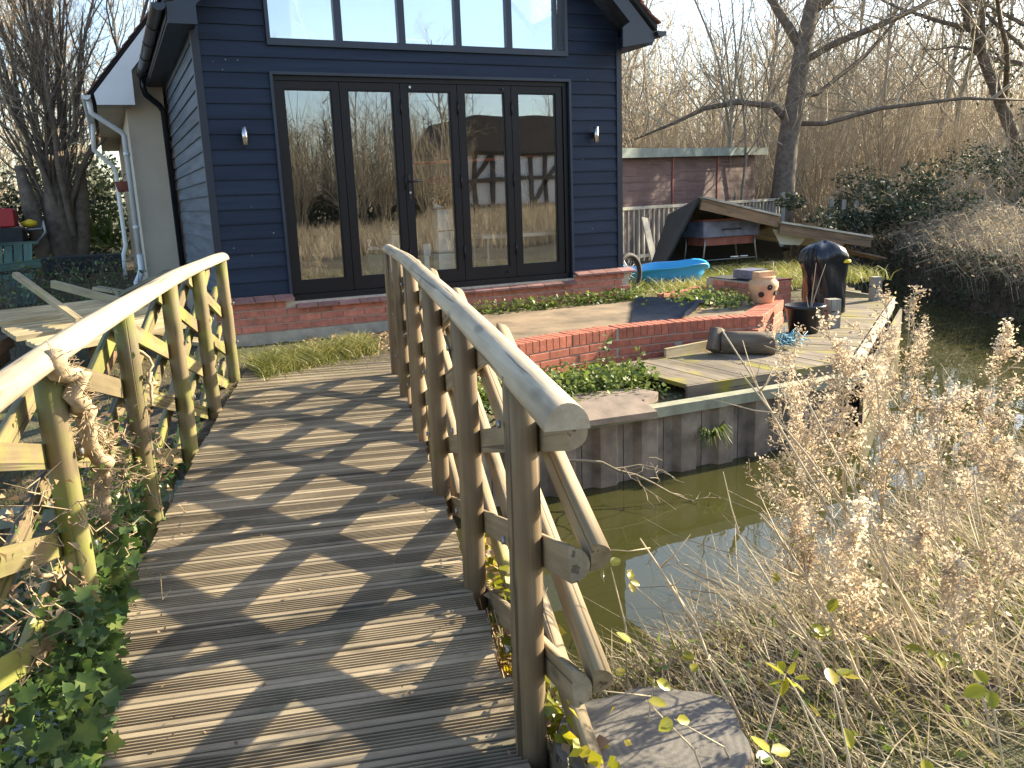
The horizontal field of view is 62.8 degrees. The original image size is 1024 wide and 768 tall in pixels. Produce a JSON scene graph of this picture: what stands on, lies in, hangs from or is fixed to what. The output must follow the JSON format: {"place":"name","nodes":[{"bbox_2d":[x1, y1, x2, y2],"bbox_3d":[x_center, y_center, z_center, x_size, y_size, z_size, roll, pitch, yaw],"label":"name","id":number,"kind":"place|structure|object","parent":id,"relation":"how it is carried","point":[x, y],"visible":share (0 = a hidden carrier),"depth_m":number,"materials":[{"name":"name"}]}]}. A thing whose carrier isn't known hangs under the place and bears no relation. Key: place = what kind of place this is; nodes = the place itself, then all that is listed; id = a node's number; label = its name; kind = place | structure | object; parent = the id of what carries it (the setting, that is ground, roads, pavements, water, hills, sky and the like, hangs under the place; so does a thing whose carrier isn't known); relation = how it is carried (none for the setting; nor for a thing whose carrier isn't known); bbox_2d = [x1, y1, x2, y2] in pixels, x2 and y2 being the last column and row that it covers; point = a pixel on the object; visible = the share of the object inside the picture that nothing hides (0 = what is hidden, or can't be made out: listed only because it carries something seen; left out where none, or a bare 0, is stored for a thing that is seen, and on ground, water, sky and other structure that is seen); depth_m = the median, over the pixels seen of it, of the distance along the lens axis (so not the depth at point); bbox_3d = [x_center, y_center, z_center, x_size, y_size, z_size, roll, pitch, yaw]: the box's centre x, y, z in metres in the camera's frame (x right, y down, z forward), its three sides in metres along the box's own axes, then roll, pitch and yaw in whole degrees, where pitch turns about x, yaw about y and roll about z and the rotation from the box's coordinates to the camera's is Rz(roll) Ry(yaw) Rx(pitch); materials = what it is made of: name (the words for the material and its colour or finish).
{"place":"outdoors","nodes":[
{"label":"outdoors","id":0,"kind":"place"},
{"bbox_2d":[0,247,1023,767],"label":"river water","id":1,"kind":"structure","parent":0,"point":[958,343],"depth_m":5.52,"materials":[{"name":"liquid"}]},
{"bbox_2d":[568,457,718,509],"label":"fallen branch","id":2,"kind":"object","parent":1,"relation":"in","point":[604,463],"visible":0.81,"depth_m":5.67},
{"bbox_2d":[0,199,1023,767],"bbox_3d":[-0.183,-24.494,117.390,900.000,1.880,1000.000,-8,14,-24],"label":"ground","id":3,"kind":"structure","parent":0,"point":[32,435],"depth_m":2.59,"materials":[{"name":"plant"}]},
{"bbox_2d":[0,241,40,306],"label":"turquoise boat","id":4,"kind":"object","parent":3,"relation":"on","point":[7,264],"visible":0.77,"depth_m":12.52,"materials":[{"name":"teal wood"}]},
{"bbox_2d":[0,208,46,288],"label":"red cart","id":5,"kind":"object","parent":3,"relation":"on","point":[8,217],"visible":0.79,"depth_m":14.70,"materials":[{"name":"plastic"}]},
{"bbox_2d":[0,335,117,374],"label":"timber stack","id":6,"kind":"object","parent":3,"relation":"on","point":[7,344],"visible":0.23,"depth_m":7.26,"materials":[{"name":"brown wood"}]},
{"bbox_2d":[25,315,186,348],"bbox_3d":[-3.214,-0.417,6.800,0.402,0.138,1.212,9,16,40],"label":"loose plank","id":7,"kind":"object","parent":6,"relation":"on","point":[159,328],"visible":0.2,"depth_m":6.59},
{"bbox_2d":[12,272,82,322],"bbox_3d":[-3.966,-0.745,7.141,1.266,0.374,0.055,9,17,41],"label":"loose plank","id":8,"kind":"object","parent":7,"relation":"on","point":[54,302],"visible":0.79,"depth_m":7.09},
{"bbox_2d":[1,306,162,341],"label":"loose plank","id":9,"kind":"object","parent":7,"relation":"on","point":[21,332],"visible":0.36,"depth_m":6.83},
{"bbox_2d":[60,294,189,317],"bbox_3d":[-3.491,-0.698,7.633,0.100,0.115,1.166,8,16,39],"label":"loose plank","id":10,"kind":"object","parent":9,"relation":"on","point":[90,312],"visible":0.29,"depth_m":7.35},
{"bbox_2d":[0,297,120,326],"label":"loose plank","id":11,"kind":"object","parent":10,"relation":"on","point":[26,314],"visible":0.43,"depth_m":7.39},
{"bbox_2d":[51,280,119,301],"bbox_3d":[-3.912,-0.831,7.911,1.110,0.289,0.050,3,14,22],"label":"loose plank","id":12,"kind":"object","parent":10,"relation":"on","point":[78,290],"visible":0.64,"depth_m":7.94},
{"bbox_2d":[0,150,133,271],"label":"evergreen hedge","id":13,"kind":"object","parent":3,"relation":"on","point":[103,188],"visible":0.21,"depth_m":19.33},
{"bbox_2d":[0,253,147,357],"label":"yard scrub","id":14,"kind":"object","parent":3,"relation":"on","point":[5,298],"visible":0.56,"depth_m":11.18,"materials":[{"name":"green plant"}]},
{"bbox_2d":[1,0,149,253],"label":"thin bare tree","id":15,"kind":"object","parent":3,"relation":"on","point":[114,28],"visible":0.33,"depth_m":25.28,"materials":[{"name":"brown plant"}]},
{"bbox_2d":[0,0,155,285],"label":"pollarded tree","id":16,"kind":"object","parent":3,"relation":"on","point":[64,205],"visible":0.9,"depth_m":15.30,"materials":[{"name":"brown plant"}]},
{"bbox_2d":[41,253,122,275],"bbox_3d":[-7.416,-2.078,14.546,1.250,0.300,0.500,-8,14,-24],"label":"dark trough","id":17,"kind":"object","parent":3,"relation":"on","point":[81,258],"visible":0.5,"depth_m":14.32,"materials":[{"name":"black plastic"}]},
{"bbox_2d":[90,201,128,252],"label":"yucca plant","id":18,"kind":"object","parent":3,"relation":"on","point":[102,237],"visible":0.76,"depth_m":17.15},
{"bbox_2d":[81,11,187,306],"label":"cream house","id":19,"kind":"structure","parent":3,"relation":"on","point":[122,113],"depth_m":11.27,"materials":[{"name":"beige paint"}]},
{"bbox_2d":[0,244,612,767],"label":"footbridge","id":20,"kind":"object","parent":3,"relation":"on","point":[324,666],"visible":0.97,"depth_m":2.72,"materials":[{"name":"brown wood"}]},
{"bbox_2d":[0,330,229,767],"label":"ivy","id":21,"kind":"object","parent":20,"relation":"attached to","point":[96,634],"visible":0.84,"depth_m":2.44,"materials":[{"name":"green plant"}]},
{"bbox_2d":[239,329,387,381],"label":"grass tuft","id":22,"kind":"object","parent":3,"relation":"on","point":[285,360],"visible":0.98,"depth_m":7.21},
{"bbox_2d":[136,0,665,346],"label":"boarded house","id":23,"kind":"structure","parent":3,"relation":"on","point":[347,113],"depth_m":9.22,"materials":[{"name":"blue wood"}]},
{"bbox_2d":[274,81,353,293],"bbox_3d":[-1.972,-1.950,8.416,0.620,2.052,0.060,-8,14,-24],"label":"door leaf","id":24,"kind":"structure","parent":23,"relation":"in","point":[301,286],"depth_m":8.40,"materials":[{"name":"black metal"}]},
{"bbox_2d":[338,82,410,289],"bbox_3d":[-1.398,-2.028,8.667,0.632,2.052,0.076,-8,14,-24],"label":"door leaf","id":25,"kind":"structure","parent":23,"relation":"in","point":[361,281],"depth_m":8.62,"materials":[{"name":"black metal"}]},
{"bbox_2d":[267,0,561,50],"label":"window frame","id":26,"kind":"structure","parent":23,"relation":"in","point":[335,4],"depth_m":8.67,"materials":[{"name":"black metal"}]},
{"bbox_2d":[399,83,465,281],"bbox_3d":[-0.823,-2.102,8.905,0.632,2.052,0.118,-8,14,-24],"label":"door leaf","id":27,"kind":"structure","parent":23,"relation":"in","point":[457,274],"depth_m":8.88,"materials":[{"name":"black metal"}]},
{"bbox_2d":[456,85,516,280],"bbox_3d":[-0.264,-2.183,9.175,0.632,2.052,0.085,-8,14,-24],"label":"door leaf","id":28,"kind":"structure","parent":23,"relation":"in","point":[510,270],"depth_m":9.17,"materials":[{"name":"black metal"}]},
{"bbox_2d":[510,86,564,275],"bbox_3d":[0.292,-2.263,9.440,0.620,2.052,0.060,-8,14,-24],"label":"door leaf","id":29,"kind":"structure","parent":23,"relation":"in","point":[558,266],"depth_m":9.43,"materials":[{"name":"black metal"}]},
{"bbox_2d":[0,285,890,610],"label":"sheet piling","id":30,"kind":"object","parent":3,"relation":"on","point":[666,435],"visible":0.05,"depth_m":6.17,"materials":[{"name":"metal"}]},
{"bbox_2d":[576,394,656,425],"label":"stone slab","id":31,"kind":"structure","parent":30,"relation":"on","point":[615,409],"depth_m":5.86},
{"bbox_2d":[611,291,901,426],"bbox_3d":[3.071,-0.441,9.234,1.957,0.665,6.744,5,14,29],"label":"landing stage","id":32,"kind":"object","parent":30,"relation":"on","point":[696,369],"visible":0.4,"depth_m":7.31,"materials":[{"name":"brown wood"}]},
{"bbox_2d":[721,331,775,354],"bbox_3d":[2.115,-0.368,7.517,0.461,0.204,0.211,1,13,15],"label":"cut log","id":33,"kind":"object","parent":32,"relation":"on","point":[754,342],"visible":0.9,"depth_m":7.44,"materials":[{"name":"grey"}]},
{"bbox_2d":[783,264,825,333],"bbox_3d":[2.953,-0.867,8.460,0.411,0.688,0.411,1,13,13],"label":"black plant pot","id":34,"kind":"object","parent":32,"relation":"on","point":[802,313],"visible":0.93,"depth_m":8.39,"materials":[{"name":"plastic"}]},
{"bbox_2d":[798,240,850,313],"bbox_3d":[3.587,-1.235,9.627,0.526,0.827,0.476,-8,14,-24],"label":"covered barbecue","id":35,"kind":"object","parent":32,"relation":"on","point":[834,258],"visible":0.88,"depth_m":9.47,"materials":[{"name":"black plastic"}]},
{"bbox_2d":[0,0,1023,249],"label":"wood","id":36,"kind":"object","parent":3,"relation":"on","point":[658,72],"visible":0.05,"depth_m":36.44,"materials":[{"name":"plant"}]},
{"bbox_2d":[479,533,631,767],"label":"creeper","id":37,"kind":"object","parent":3,"relation":"on","point":[553,710],"visible":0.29,"depth_m":2.24,"materials":[{"name":"green plant"}]},
{"bbox_2d":[448,356,670,414],"bbox_3d":[0.319,0.427,6.589,1.795,1.405,1.518,-8,14,-24],"label":"nettle patch","id":38,"kind":"object","parent":3,"relation":"on","point":[619,375],"visible":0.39,"depth_m":6.56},
{"bbox_2d":[421,283,755,348],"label":"patio","id":39,"kind":"structure","parent":3,"relation":"on","point":[526,323],"depth_m":8.58,"materials":[{"name":"stone"}]},
{"bbox_2d":[472,286,648,314],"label":"plants","id":40,"kind":"object","parent":39,"relation":"on","point":[624,293],"visible":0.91,"depth_m":9.43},
{"bbox_2d":[623,258,709,284],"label":"paddling pool","id":41,"kind":"structure","parent":39,"relation":"on","point":[669,270],"depth_m":11.11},
{"bbox_2d":[631,294,709,321],"bbox_3d":[1.710,-0.840,8.807,0.851,0.104,1.839,0,13,10],"label":"ribbed mat","id":42,"kind":"object","parent":39,"relation":"on","point":[655,308],"visible":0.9,"depth_m":8.59,"materials":[{"name":"rubber"}]},
{"bbox_2d":[641,284,757,310],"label":"plants","id":43,"kind":"object","parent":39,"relation":"on","point":[723,299],"visible":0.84,"depth_m":9.06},
{"bbox_2d":[706,268,792,315],"bbox_3d":[2.790,-1.020,9.936,0.570,0.700,0.850,-8,14,-24],"label":"brick planter","id":44,"kind":"object","parent":39,"relation":"on","point":[739,279],"visible":0.26,"depth_m":9.66,"materials":[{"name":"red brick"}]},
{"bbox_2d":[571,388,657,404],"bbox_3d":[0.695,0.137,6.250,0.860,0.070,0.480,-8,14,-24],"label":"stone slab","id":45,"kind":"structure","parent":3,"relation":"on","point":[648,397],"depth_m":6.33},
{"bbox_2d":[477,299,783,387],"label":"brick terrace wall","id":46,"kind":"structure","parent":3,"relation":"on","point":[653,339],"depth_m":7.69,"materials":[{"name":"brick"}]},
{"bbox_2d":[748,270,778,303],"bbox_3d":[2.661,-1.027,8.885,0.310,0.330,0.311,-8,14,-24],"label":"terracotta urn","id":47,"kind":"object","parent":46,"relation":"on","point":[763,286],"visible":1,"depth_m":8.79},
{"bbox_2d":[552,687,754,767],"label":"cut stump","id":48,"kind":"object","parent":3,"relation":"on","point":[713,717],"visible":0.84,"depth_m":2.04,"materials":[{"name":"wood"}]},
{"bbox_2d":[622,53,706,147],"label":"bare shrub","id":49,"kind":"object","parent":3,"relation":"on","point":[649,142],"visible":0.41,"depth_m":23.61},
{"bbox_2d":[610,534,750,740],"bbox_3d":[0.469,0.676,2.336,0.441,0.514,0.109,7,15,35],"label":"dead stalk","id":50,"kind":"object","parent":3,"relation":"on","point":[722,683],"visible":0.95,"depth_m":2.31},
{"bbox_2d":[622,147,767,254],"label":"garden shed","id":51,"kind":"structure","parent":3,"relation":"on","point":[659,176],"depth_m":19.34,"materials":[{"name":"brown wood"}]},
{"bbox_2d":[623,192,785,263],"bbox_3d":[4.181,-3.316,17.722,0.141,1.290,7.296,9,17,40],"label":"baluster fence","id":52,"kind":"object","parent":3,"relation":"on","point":[774,209],"visible":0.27,"depth_m":16.02,"materials":[{"name":"grey wood"}]},
{"bbox_2d":[683,218,759,264],"bbox_3d":[3.193,-2.112,12.784,1.084,0.807,0.568,-8,14,-24],"label":"old cabinet table","id":53,"kind":"object","parent":3,"relation":"on","point":[711,231],"visible":0.84,"depth_m":12.55,"materials":[{"name":"grey wood"}]},
{"bbox_2d":[664,0,779,147],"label":"thin bare tree","id":54,"kind":"object","parent":3,"relation":"on","point":[737,21],"visible":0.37,"depth_m":34.96,"materials":[{"name":"brown plant"}]},
{"bbox_2d":[637,78,835,223],"bbox_3d":[6.913,-6.243,25.282,6.062,5.952,4.674,8,16,37],"label":"bare shrub","id":55,"kind":"object","parent":3,"relation":"on","point":[760,189],"visible":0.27,"depth_m":25.16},
{"bbox_2d":[681,0,811,203],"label":"slender tree","id":56,"kind":"object","parent":3,"relation":"on","point":[737,77],"visible":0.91,"depth_m":20.95,"materials":[{"name":"brown plant"}]},
{"bbox_2d":[629,257,899,296],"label":"patio grass","id":57,"kind":"structure","parent":3,"relation":"on","point":[786,271],"depth_m":11.23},
{"bbox_2d":[506,405,1023,767],"bbox_3d":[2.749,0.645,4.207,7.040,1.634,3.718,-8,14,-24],"label":"dry straw","id":58,"kind":"object","parent":3,"relation":"on","point":[861,622],"visible":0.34,"depth_m":2.65,"materials":[{"name":"plant"}]},
{"bbox_2d":[687,0,844,197],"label":"thin bare tree","id":59,"kind":"object","parent":3,"relation":"on","point":[777,24],"visible":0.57,"depth_m":28.89,"materials":[{"name":"brown plant"}]},
{"bbox_2d":[652,196,886,265],"bbox_3d":[3.901,-2.369,13.438,3.930,1.341,1.802,-8,14,-24],"label":"collapsed shelter","id":60,"kind":"object","parent":3,"relation":"on","point":[774,230],"visible":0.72,"depth_m":13.09,"materials":[{"name":"brown wood"}]},
{"bbox_2d":[703,84,858,246],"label":"bare shrub","id":61,"kind":"object","parent":3,"relation":"on","point":[813,167],"visible":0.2,"depth_m":27.40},
{"bbox_2d":[553,490,1023,767],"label":"bank herbs","id":62,"kind":"object","parent":3,"relation":"on","point":[888,748],"visible":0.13,"depth_m":2.54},
{"bbox_2d":[723,472,863,738],"bbox_3d":[0.731,0.588,2.152,0.374,0.759,0.126,-3,13,-6],"label":"dead stalk","id":63,"kind":"object","parent":3,"relation":"on","point":[810,643],"visible":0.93,"depth_m":2.15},
{"bbox_2d":[754,389,839,596],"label":"dead weed","id":64,"kind":"object","parent":3,"relation":"on","point":[821,412],"visible":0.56,"depth_m":3.73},
{"bbox_2d":[743,349,855,585],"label":"dead weed","id":65,"kind":"object","parent":3,"relation":"on","point":[794,393],"visible":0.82,"depth_m":3.36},
{"bbox_2d":[597,537,1003,767],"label":"bramble","id":66,"kind":"object","parent":3,"relation":"on","point":[978,691],"visible":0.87,"depth_m":1.88,"materials":[{"name":"green plant"}]},
{"bbox_2d":[583,363,1023,656],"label":"bank twigs","id":67,"kind":"object","parent":3,"relation":"on","point":[825,560],"visible":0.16,"depth_m":3.71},
{"bbox_2d":[756,312,850,582],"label":"dead weed","id":68,"kind":"object","parent":3,"relation":"on","point":[800,389],"visible":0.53,"depth_m":3.81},
{"bbox_2d":[589,481,1023,767],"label":"short straw","id":69,"kind":"object","parent":3,"relation":"on","point":[999,685],"visible":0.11,"depth_m":2.55,"materials":[{"name":"plant"}]},
{"bbox_2d":[737,30,882,215],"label":"bare shrub","id":70,"kind":"object","parent":3,"relation":"on","point":[823,112],"visible":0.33,"depth_m":28.90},
{"bbox_2d":[770,478,857,651],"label":"dead weed","id":71,"kind":"object","parent":3,"relation":"on","point":[798,526],"visible":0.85,"depth_m":2.59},
{"bbox_2d":[720,328,918,692],"bbox_3d":[0.923,0.357,2.555,0.079,1.006,0.701,-12,16,-37],"label":"dead stalk","id":72,"kind":"object","parent":3,"relation":"on","point":[824,505],"visible":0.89,"depth_m":2.55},
{"bbox_2d":[759,493,884,715],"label":"dead stalk","id":73,"kind":"object","parent":3,"relation":"on","point":[856,672],"visible":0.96,"depth_m":2.30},
{"bbox_2d":[622,0,1023,250],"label":"tall bare tree","id":74,"kind":"object","parent":3,"relation":"on","point":[791,121],"visible":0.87,"depth_m":20.90,"materials":[{"name":"brown plant"}]},
{"bbox_2d":[622,32,1023,252],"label":"thicket","id":75,"kind":"object","parent":3,"relation":"on","point":[893,138],"visible":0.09,"depth_m":29.70,"materials":[{"name":"plant"}]},
{"bbox_2d":[751,41,894,227],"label":"bare shrub","id":76,"kind":"object","parent":3,"relation":"on","point":[801,183],"visible":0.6,"depth_m":24.97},
{"bbox_2d":[713,361,957,677],"bbox_3d":[0.945,0.414,2.469,0.714,0.922,0.188,5,14,28],"label":"dead stalk","id":77,"kind":"object","parent":3,"relation":"on","point":[870,545],"visible":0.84,"depth_m":2.52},
{"bbox_2d":[774,185,903,282],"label":"evergreen bush","id":78,"kind":"object","parent":3,"relation":"on","point":[848,219],"visible":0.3,"depth_m":17.55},
{"bbox_2d":[793,308,900,596],"bbox_3d":[1.115,0.311,2.873,0.339,1.141,0.368,7,16,36],"label":"dead weed","id":79,"kind":"object","parent":3,"relation":"on","point":[838,357],"visible":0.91,"depth_m":2.84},
{"bbox_2d":[804,489,908,699],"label":"dead weed","id":80,"kind":"object","parent":3,"relation":"on","point":[846,548],"visible":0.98,"depth_m":2.28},
{"bbox_2d":[815,0,911,193],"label":"thin bare tree","id":81,"kind":"object","parent":3,"relation":"on","point":[868,34],"visible":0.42,"depth_m":30.37,"materials":[{"name":"brown plant"}]},
{"bbox_2d":[802,392,933,671],"bbox_3d":[1.095,0.445,2.575,0.435,0.824,0.066,7,15,34],"label":"dead stalk","id":82,"kind":"object","parent":3,"relation":"on","point":[883,555],"visible":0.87,"depth_m":2.55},
{"bbox_2d":[827,321,915,613],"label":"dead weed","id":83,"kind":"object","parent":3,"relation":"on","point":[888,455],"visible":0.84,"depth_m":2.85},
{"bbox_2d":[815,21,953,201],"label":"bare shrub","id":84,"kind":"object","parent":3,"relation":"on","point":[880,146],"visible":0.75,"depth_m":24.59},
{"bbox_2d":[807,163,962,230],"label":"evergreen bush","id":85,"kind":"object","parent":3,"relation":"on","point":[858,192],"visible":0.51,"depth_m":21.60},
{"bbox_2d":[845,282,938,569],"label":"dead weed","id":86,"kind":"object","parent":3,"relation":"on","point":[908,471],"visible":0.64,"depth_m":3.19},
{"bbox_2d":[813,0,999,205],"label":"thin bare tree","id":87,"kind":"object","parent":3,"relation":"on","point":[891,44],"visible":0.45,"depth_m":26.89,"materials":[{"name":"brown plant"}]},
{"bbox_2d":[793,194,1023,302],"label":"dry brush","id":88,"kind":"object","parent":3,"relation":"on","point":[995,229],"visible":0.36,"depth_m":15.40,"materials":[{"name":"plant"}]},
{"bbox_2d":[876,285,956,558],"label":"dead weed","id":89,"kind":"object","parent":3,"relation":"on","point":[911,370],"visible":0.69,"depth_m":3.69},
{"bbox_2d":[870,1,967,157],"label":"thin bare tree","id":90,"kind":"object","parent":3,"relation":"on","point":[923,56],"visible":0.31,"depth_m":35.89,"materials":[{"name":"brown plant"}]},
{"bbox_2d":[852,153,1003,242],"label":"evergreen bush","id":91,"kind":"object","parent":3,"relation":"on","point":[906,208],"visible":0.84,"depth_m":17.74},
{"bbox_2d":[885,75,973,199],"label":"bare shrub","id":92,"kind":"object","parent":3,"relation":"on","point":[935,135],"visible":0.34,"depth_m":30.84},
{"bbox_2d":[843,229,1023,323],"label":"dark brush","id":93,"kind":"object","parent":3,"relation":"on","point":[949,291],"visible":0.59,"depth_m":14.66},
{"bbox_2d":[873,510,1004,744],"bbox_3d":[1.093,0.628,2.163,0.292,0.657,0.231,0,13,8],"label":"dead weed","id":94,"kind":"object","parent":3,"relation":"on","point":[952,605],"visible":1,"depth_m":2.11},
{"bbox_2d":[891,377,987,640],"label":"dead weed","id":95,"kind":"object","parent":3,"relation":"on","point":[941,410],"visible":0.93,"depth_m":2.61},
{"bbox_2d":[858,0,1023,199],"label":"thin bare tree","id":96,"kind":"object","parent":3,"relation":"on","point":[976,66],"visible":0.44,"depth_m":28.43,"materials":[{"name":"brown plant"}]},
{"bbox_2d":[860,0,1023,182],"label":"ivy clad tree","id":97,"kind":"object","parent":3,"relation":"on","point":[980,39],"visible":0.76,"depth_m":22.24,"materials":[{"name":"brown plant"}]},
{"bbox_2d":[905,65,1009,202],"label":"bare shrub","id":98,"kind":"object","parent":3,"relation":"on","point":[954,145],"visible":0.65,"depth_m":27.27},
{"bbox_2d":[901,0,1023,96],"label":"ivy clad tree","id":99,"kind":"object","parent":3,"relation":"on","point":[1013,38],"visible":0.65,"depth_m":24.24,"materials":[{"name":"brown plant"}]},
{"bbox_2d":[911,0,1023,195],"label":"thin bare tree","id":100,"kind":"object","parent":3,"relation":"on","point":[955,54],"visible":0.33,"depth_m":32.19,"materials":[{"name":"brown plant"}]},
{"bbox_2d":[917,107,1023,219],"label":"evergreen bush","id":101,"kind":"object","parent":3,"relation":"on","point":[1013,179],"visible":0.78,"depth_m":19.26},
{"bbox_2d":[933,317,1023,528],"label":"dead weed","id":102,"kind":"object","parent":3,"relation":"on","point":[1002,342],"visible":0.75,"depth_m":3.53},
{"bbox_2d":[937,88,1023,211],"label":"evergreen bush","id":103,"kind":"object","parent":3,"relation":"on","point":[998,148],"visible":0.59,"depth_m":22.77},
{"bbox_2d":[950,384,1023,590],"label":"dead weed","id":104,"kind":"object","parent":3,"relation":"on","point":[982,399],"visible":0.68,"depth_m":2.83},
{"bbox_2d":[965,475,1014,685],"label":"dead stalk","id":105,"kind":"object","parent":3,"relation":"on","point":[989,608],"visible":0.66,"depth_m":2.39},
{"bbox_2d":[959,442,1023,669],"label":"dead weed","id":106,"kind":"object","parent":3,"relation":"on","point":[1007,475],"visible":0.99,"depth_m":2.16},
{"bbox_2d":[0,0,1023,215],"label":"sky","id":107,"kind":"structure","parent":0,"point":[111,46],"materials":[{"name":"white"}]},
{"bbox_2d":[471,230,555,266],"bbox_3d":[0.129,-1.550,10.044,1.220,0.520,0.500,-8,14,-24],"label":"glass table","id":108,"kind":"object","parent":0,"point":[487,236],"visible":0.45,"depth_m":9.81,"materials":[{"name":"glass"}]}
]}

